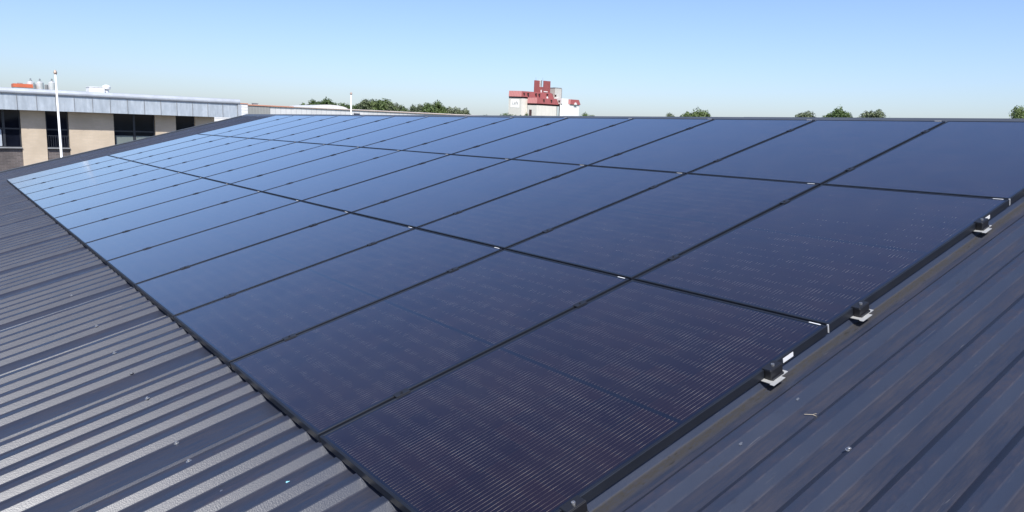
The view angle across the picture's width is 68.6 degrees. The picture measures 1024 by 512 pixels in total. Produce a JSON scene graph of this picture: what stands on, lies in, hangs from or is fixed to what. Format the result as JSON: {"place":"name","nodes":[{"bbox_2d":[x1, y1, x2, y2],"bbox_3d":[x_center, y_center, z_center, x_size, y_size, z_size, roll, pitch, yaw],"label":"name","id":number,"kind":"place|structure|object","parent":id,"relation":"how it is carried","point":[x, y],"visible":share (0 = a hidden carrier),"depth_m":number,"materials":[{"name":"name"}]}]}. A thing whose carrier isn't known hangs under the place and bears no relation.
{"place":"outdoors","nodes":[
{"label":"outdoors","id":0,"kind":"place"},
{"bbox_2d":[11,83,32,88],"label":"orange works","id":1,"kind":"structure","parent":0,"point":[21,85],"depth_m":214.60,"materials":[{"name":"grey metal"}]},
{"bbox_2d":[27,78,34,88],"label":"storage silo","id":2,"kind":"object","parent":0,"point":[30,81],"visible":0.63,"depth_m":219.70,"materials":[{"name":"silver metal"}]},
{"bbox_2d":[36,79,43,88],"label":"storage silo","id":3,"kind":"object","parent":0,"point":[39,84],"visible":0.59,"depth_m":219.62,"materials":[{"name":"silver metal"}]},
{"bbox_2d":[48,79,54,89],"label":"storage silo","id":4,"kind":"object","parent":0,"point":[51,84],"visible":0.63,"depth_m":219.63,"materials":[{"name":"silver metal"}]},
{"bbox_2d":[53,70,62,157],"bbox_3d":[-18.038,-3.387,30.113,0.173,7.950,0.173,-6,11,-37],"label":"flagpole","id":5,"kind":"object","parent":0,"point":[58,117],"visible":0.39,"depth_m":29.74,"materials":[{"name":"white metal"}]},
{"bbox_2d":[0,87,241,170],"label":"brick office","id":6,"kind":"structure","parent":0,"point":[29,132],"depth_m":33.24,"materials":[{"name":"grey stone"}]},
{"bbox_2d":[0,109,22,148],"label":"window","id":7,"kind":"structure","parent":6,"relation":"in","point":[10,128],"depth_m":31.92,"materials":[{"name":"black glass"}]},
{"bbox_2d":[45,111,69,148],"bbox_3d":[-19.925,-5.581,32.874,0.866,1.750,0.300,-5,12,-37],"label":"window","id":8,"kind":"structure","parent":6,"relation":"in","point":[52,133],"depth_m":32.94,"materials":[{"name":"black glass"}]},
{"bbox_2d":[86,85,110,92],"bbox_3d":[-19.668,-7.907,35.726,1.000,0.520,1.040,-5,12,-37],"label":"roof ventilator","id":9,"kind":"object","parent":6,"relation":"on","point":[105,88],"visible":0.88,"depth_m":35.35,"materials":[{"name":"white paint"}]},
{"bbox_2d":[113,113,154,144],"bbox_3d":[-17.478,-5.811,34.747,1.746,1.750,0.300,-5,12,-37],"label":"window","id":10,"kind":"structure","parent":6,"relation":"in","point":[127,127],"depth_m":34.75,"materials":[{"name":"black glass"}]},
{"bbox_2d":[176,116,193,130],"bbox_3d":[-15.716,-5.976,36.096,0.876,1.750,0.300,-5,12,-37],"label":"window","id":11,"kind":"structure","parent":6,"relation":"in","point":[182,122],"depth_m":36.11,"materials":[{"name":"black glass"}]},
{"bbox_2d":[214,103,247,121],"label":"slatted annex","id":12,"kind":"object","parent":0,"point":[244,108],"visible":0.11,"depth_m":55.01,"materials":[{"name":"metal"}]},
{"bbox_2d":[309,98,336,104],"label":"tree","id":13,"kind":"object","parent":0,"point":[325,102],"visible":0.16,"depth_m":199.23,"materials":[{"name":"green plant"}]},
{"bbox_2d":[338,102,352,108],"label":"tree","id":14,"kind":"object","parent":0,"point":[344,105],"visible":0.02,"depth_m":198.76,"materials":[{"name":"green plant"}]},
{"bbox_2d":[350,92,351,114],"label":"flagpole","id":15,"kind":"object","parent":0,"point":[350,103],"visible":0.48,"depth_m":49.88,"materials":[{"name":"white metal"}]},
{"bbox_2d":[248,103,462,114],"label":"industrial hall","id":16,"kind":"structure","parent":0,"point":[254,108],"depth_m":80.06,"materials":[{"name":"metal"}]},
{"bbox_2d":[355,99,378,109],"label":"tree","id":17,"kind":"object","parent":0,"point":[360,105],"visible":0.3,"depth_m":197.87,"materials":[{"name":"green plant"}]},
{"bbox_2d":[363,98,395,110],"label":"tree","id":18,"kind":"object","parent":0,"point":[380,104],"visible":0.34,"depth_m":198.05,"materials":[{"name":"green plant"}]},
{"bbox_2d":[383,102,404,111],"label":"tree","id":19,"kind":"object","parent":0,"point":[400,107],"visible":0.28,"depth_m":199.31,"materials":[{"name":"green plant"}]},
{"bbox_2d":[408,103,429,112],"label":"tree","id":20,"kind":"object","parent":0,"point":[418,108],"visible":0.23,"depth_m":199.24,"materials":[{"name":"green plant"}]},
{"bbox_2d":[422,99,447,113],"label":"tree","id":21,"kind":"object","parent":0,"point":[432,108],"visible":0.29,"depth_m":198.20,"materials":[{"name":"green plant"}]},
{"bbox_2d":[435,105,450,113],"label":"tree","id":22,"kind":"object","parent":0,"point":[444,112],"visible":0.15,"depth_m":198.98,"materials":[{"name":"green plant"}]},
{"bbox_2d":[447,106,469,114],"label":"tree","id":23,"kind":"object","parent":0,"point":[457,111],"visible":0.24,"depth_m":198.65,"materials":[{"name":"green plant"}]},
{"bbox_2d":[0,114,1023,511],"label":"roof","id":24,"kind":"structure","parent":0,"point":[118,392],"depth_m":2.85,"materials":[{"name":"metal"}]},
{"bbox_2d":[7,155,116,184],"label":"solar panel","id":25,"kind":"object","parent":24,"relation":"on","point":[11,181],"visible":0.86,"depth_m":13.56,"materials":[{"name":"blue glass"}]},
{"bbox_2d":[12,158,128,189],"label":"solar panel","id":26,"kind":"object","parent":24,"relation":"on","point":[55,176],"visible":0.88,"depth_m":12.72,"materials":[{"name":"blue glass"}]},
{"bbox_2d":[18,161,144,196],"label":"solar panel","id":27,"kind":"object","parent":24,"relation":"on","point":[74,178],"visible":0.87,"depth_m":11.90,"materials":[{"name":"blue glass"}]},
{"bbox_2d":[25,164,159,202],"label":"solar panel","id":28,"kind":"object","parent":24,"relation":"on","point":[65,188],"visible":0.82,"depth_m":11.07,"materials":[{"name":"blue glass"}]},
{"bbox_2d":[33,168,179,210],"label":"solar panel","id":29,"kind":"object","parent":24,"relation":"on","point":[47,202],"visible":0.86,"depth_m":10.24,"materials":[{"name":"blue glass"}]},
{"bbox_2d":[43,173,200,220],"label":"solar panel","id":30,"kind":"object","parent":24,"relation":"on","point":[63,209],"visible":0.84,"depth_m":9.41,"materials":[{"name":"blue glass"}]},
{"bbox_2d":[54,178,227,232],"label":"solar panel","id":31,"kind":"object","parent":24,"relation":"on","point":[98,213],"visible":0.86,"depth_m":8.59,"materials":[{"name":"blue glass"}]},
{"bbox_2d":[108,134,211,157],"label":"solar panel","id":32,"kind":"object","parent":24,"relation":"on","point":[156,146],"visible":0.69,"depth_m":14.49,"materials":[{"name":"blue glass"}]},
{"bbox_2d":[68,184,259,246],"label":"solar panel","id":33,"kind":"object","parent":24,"relation":"on","point":[98,230],"visible":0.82,"depth_m":7.76,"materials":[{"name":"blue glass"}]},
{"bbox_2d":[120,135,226,160],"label":"solar panel","id":34,"kind":"object","parent":24,"relation":"on","point":[169,148],"visible":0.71,"depth_m":13.66,"materials":[{"name":"blue glass"}]},
{"bbox_2d":[133,137,248,163],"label":"solar panel","id":35,"kind":"object","parent":24,"relation":"on","point":[182,151],"visible":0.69,"depth_m":12.84,"materials":[{"name":"blue glass"}]},
{"bbox_2d":[85,192,298,263],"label":"solar panel","id":36,"kind":"object","parent":24,"relation":"on","point":[105,249],"visible":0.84,"depth_m":6.93,"materials":[{"name":"blue glass"}]},
{"bbox_2d":[146,138,269,167],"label":"solar panel","id":37,"kind":"object","parent":24,"relation":"on","point":[201,154],"visible":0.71,"depth_m":12.01,"materials":[{"name":"blue glass"}]},
{"bbox_2d":[106,201,348,288],"bbox_3d":[-2.323,-0.143,6.170,1.708,0.036,1.039,-23,22,-33],"label":"solar panel","id":38,"kind":"object","parent":24,"relation":"on","point":[132,269],"visible":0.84,"depth_m":6.09,"materials":[{"name":"blue glass"}]},
{"bbox_2d":[163,140,294,172],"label":"solar panel","id":39,"kind":"object","parent":24,"relation":"on","point":[221,157],"visible":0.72,"depth_m":11.18,"materials":[{"name":"blue glass"}]},
{"bbox_2d":[199,115,293,134],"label":"solar panel","id":40,"kind":"object","parent":24,"relation":"on","point":[241,125],"visible":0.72,"depth_m":15.44,"materials":[{"name":"blue glass"}]},
{"bbox_2d":[182,142,325,177],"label":"solar panel","id":41,"kind":"object","parent":24,"relation":"on","point":[239,162],"visible":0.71,"depth_m":10.36,"materials":[{"name":"blue glass"}]},
{"bbox_2d":[214,115,311,136],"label":"solar panel","id":42,"kind":"object","parent":24,"relation":"on","point":[260,126],"visible":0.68,"depth_m":14.61,"materials":[{"name":"blue glass"}]},
{"bbox_2d":[135,213,413,320],"bbox_3d":[-1.678,0.016,5.347,1.708,0.036,1.039,-23,22,-33],"label":"solar panel","id":43,"kind":"object","parent":24,"relation":"on","point":[178,292],"visible":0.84,"depth_m":5.26,"materials":[{"name":"blue glass"}]},
{"bbox_2d":[204,144,359,184],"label":"solar panel","id":44,"kind":"object","parent":24,"relation":"on","point":[230,177],"visible":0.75,"depth_m":9.53,"materials":[{"name":"blue glass"}]},
{"bbox_2d":[231,116,335,137],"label":"solar panel","id":45,"kind":"object","parent":24,"relation":"on","point":[271,129],"visible":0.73,"depth_m":13.77,"materials":[{"name":"blue glass"}]},
{"bbox_2d":[251,116,362,139],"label":"solar panel","id":46,"kind":"object","parent":24,"relation":"on","point":[302,128],"visible":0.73,"depth_m":12.95,"materials":[{"name":"blue glass"}]},
{"bbox_2d":[231,147,399,191],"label":"solar panel","id":47,"kind":"object","parent":24,"relation":"on","point":[267,181],"visible":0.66,"depth_m":8.71,"materials":[{"name":"blue glass"}]},
{"bbox_2d":[274,116,393,141],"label":"solar panel","id":48,"kind":"object","parent":24,"relation":"on","point":[325,130],"visible":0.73,"depth_m":12.12,"materials":[{"name":"blue glass"}]},
{"bbox_2d":[174,228,502,367],"bbox_3d":[-1.032,0.173,4.523,1.708,0.036,1.039,-23,22,-33],"label":"solar panel","id":49,"kind":"object","parent":24,"relation":"on","point":[232,328],"visible":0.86,"depth_m":4.42,"materials":[{"name":"blue glass"}]},
{"bbox_2d":[282,333,295,339],"bbox_3d":[-1.129,0.427,3.818,0.064,0.044,0.037,-23,22,-33],"label":"panel clamp","id":50,"kind":"object","parent":49,"relation":"attached to","point":[289,336],"visible":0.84,"depth_m":3.81,"materials":[{"name":"grey metal"}]},
{"bbox_2d":[263,150,449,200],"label":"solar panel","id":51,"kind":"object","parent":24,"relation":"on","point":[318,185],"visible":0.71,"depth_m":7.87,"materials":[{"name":"blue glass"}]},
{"bbox_2d":[299,116,427,143],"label":"solar panel","id":52,"kind":"object","parent":24,"relation":"on","point":[359,130],"visible":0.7,"depth_m":11.30,"materials":[{"name":"blue glass"}]},
{"bbox_2d":[327,116,465,146],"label":"solar panel","id":53,"kind":"object","parent":24,"relation":"on","point":[392,132],"visible":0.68,"depth_m":10.47,"materials":[{"name":"blue glass"}]},
{"bbox_2d":[393,388,409,397],"bbox_3d":[-0.442,0.567,3.025,0.064,0.044,0.037,-23,22,-33],"label":"panel clamp","id":54,"kind":"object","parent":24,"relation":"on","point":[401,392],"visible":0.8,"depth_m":3.02,"materials":[{"name":"grey metal"}]},
{"bbox_2d":[303,155,509,212],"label":"solar panel","id":55,"kind":"object","parent":24,"relation":"on","point":[366,194],"visible":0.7,"depth_m":7.04,"materials":[{"name":"blue glass"}]},
{"bbox_2d":[230,249,628,441],"bbox_3d":[-0.387,0.332,3.700,1.708,0.036,1.039,-23,22,-33],"label":"solar panel","id":56,"kind":"object","parent":24,"relation":"on","point":[316,383],"visible":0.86,"depth_m":3.57,"materials":[{"name":"blue glass"}]},
{"bbox_2d":[363,117,513,150],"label":"solar panel","id":57,"kind":"object","parent":24,"relation":"on","point":[420,137],"visible":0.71,"depth_m":9.64,"materials":[{"name":"blue glass"}]},
{"bbox_2d":[352,159,585,228],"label":"solar panel","id":58,"kind":"object","parent":24,"relation":"on","point":[424,206],"visible":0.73,"depth_m":6.21,"materials":[{"name":"blue glass"}]},
{"bbox_2d":[403,117,566,154],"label":"solar panel","id":59,"kind":"object","parent":24,"relation":"on","point":[456,143],"visible":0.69,"depth_m":8.81,"materials":[{"name":"blue glass"}]},
{"bbox_2d":[452,118,633,159],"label":"solar panel","id":60,"kind":"object","parent":24,"relation":"on","point":[530,141],"visible":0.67,"depth_m":7.99,"materials":[{"name":"blue glass"}]},
{"bbox_2d":[418,166,684,249],"bbox_3d":[0.299,-0.390,5.459,1.708,0.036,1.039,-23,22,-33],"label":"solar panel","id":61,"kind":"object","parent":24,"relation":"on","point":[512,219],"visible":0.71,"depth_m":5.37,"materials":[{"name":"blue glass"}]},
{"bbox_2d":[320,280,827,511],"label":"solar panel","id":62,"kind":"object","parent":24,"relation":"on","point":[590,400],"visible":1,"depth_m":2.74,"materials":[{"name":"blue glass"}]},
{"bbox_2d":[559,495,588,511],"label":"mounting bracket","id":63,"kind":"object","parent":62,"relation":"on","point":[576,503],"visible":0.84,"depth_m":2.17,"materials":[{"name":"metal"}]},
{"bbox_2d":[573,301,586,307],"bbox_3d":[0.326,0.243,3.564,0.064,0.044,0.037,-23,22,-33],"label":"panel clamp","id":64,"kind":"object","parent":24,"relation":"on","point":[578,304],"visible":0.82,"depth_m":3.55,"materials":[{"name":"grey metal"}]},
{"bbox_2d":[513,118,713,165],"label":"solar panel","id":65,"kind":"object","parent":24,"relation":"on","point":[602,144],"visible":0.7,"depth_m":7.16,"materials":[{"name":"blue glass"}]},
{"bbox_2d":[506,174,818,280],"bbox_3d":[0.945,-0.232,4.636,1.708,0.036,1.039,-23,22,-33],"label":"solar panel","id":66,"kind":"object","parent":24,"relation":"on","point":[633,237],"visible":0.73,"depth_m":4.53,"materials":[{"name":"blue glass"}]},
{"bbox_2d":[667,255,679,260],"bbox_3d":[0.847,0.023,3.930,0.064,0.044,0.037,-23,22,-33],"label":"panel clamp","id":67,"kind":"object","parent":24,"relation":"on","point":[672,257],"visible":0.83,"depth_m":3.92,"materials":[{"name":"grey metal"}]},
{"bbox_2d":[589,119,814,173],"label":"solar panel","id":68,"kind":"object","parent":24,"relation":"on","point":[687,151],"visible":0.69,"depth_m":6.32,"materials":[{"name":"blue glass"}]},
{"bbox_2d":[761,360,787,385],"bbox_3d":[0.859,0.393,2.819,0.114,0.050,0.355,-23,22,-33],"label":"mounting bracket","id":69,"kind":"object","parent":24,"relation":"on","point":[774,371],"visible":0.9,"depth_m":2.70,"materials":[{"name":"metal"}]},
{"bbox_2d":[689,120,944,185],"bbox_3d":[2.277,-0.795,5.571,1.708,0.036,1.039,-23,22,-33],"label":"solar panel","id":70,"kind":"object","parent":24,"relation":"on","point":[820,152],"visible":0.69,"depth_m":5.49,"materials":[{"name":"blue glass"}]},
{"bbox_2d":[634,185,1008,332],"bbox_3d":[1.587,-0.072,3.809,1.717,0.036,1.040,-23,22,-33],"label":"solar panel","id":71,"kind":"object","parent":24,"relation":"on","point":[828,256],"visible":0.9,"depth_m":3.68,"materials":[{"name":"blue glass"}]},
{"bbox_2d":[850,300,872,321],"bbox_3d":[1.331,0.193,3.150,0.114,0.050,0.355,-23,22,-33],"label":"mounting bracket","id":72,"kind":"object","parent":24,"relation":"on","point":[861,310],"visible":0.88,"depth_m":3.03,"materials":[{"name":"metal"}]},
{"bbox_2d":[823,121,1023,204],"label":"solar panel","id":73,"kind":"object","parent":24,"relation":"on","point":[984,159],"visible":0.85,"depth_m":4.66,"materials":[{"name":"blue glass"}]},
{"bbox_2d":[974,218,991,232],"bbox_3d":[2.208,-0.177,3.766,0.114,0.050,0.355,-23,22,-33],"label":"mounting bracket","id":74,"kind":"object","parent":24,"relation":"on","point":[982,226],"visible":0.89,"depth_m":3.65,"materials":[{"name":"metal"}]},
{"bbox_2d":[0,0,1023,117],"label":"sky","id":75,"kind":"structure","parent":0,"point":[653,58],"materials":[{"name":"blue"}]},
{"bbox_2d":[508,80,579,115],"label":"building","id":76,"kind":"structure","parent":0,"point":[545,100],"depth_m":351.25,"materials":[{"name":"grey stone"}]},
{"bbox_2d":[680,107,710,116],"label":"tree","id":77,"kind":"object","parent":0,"point":[701,113],"visible":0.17,"depth_m":199.31,"materials":[{"name":"green plant"}]},
{"bbox_2d":[795,110,815,116],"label":"tree","id":78,"kind":"object","parent":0,"point":[804,114],"visible":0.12,"depth_m":197.64,"materials":[{"name":"green plant"}]},
{"bbox_2d":[822,106,852,117],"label":"tree","id":79,"kind":"object","parent":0,"point":[838,113],"visible":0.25,"depth_m":197.74,"materials":[{"name":"green plant"}]},
{"bbox_2d":[857,109,885,117],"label":"tree","id":80,"kind":"object","parent":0,"point":[875,114],"visible":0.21,"depth_m":197.35,"materials":[{"name":"green plant"}]},
{"bbox_2d":[1008,105,1023,118],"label":"tree","id":81,"kind":"object","parent":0,"point":[1018,113],"visible":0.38,"depth_m":199.83,"materials":[{"name":"green plant"}]}
]}

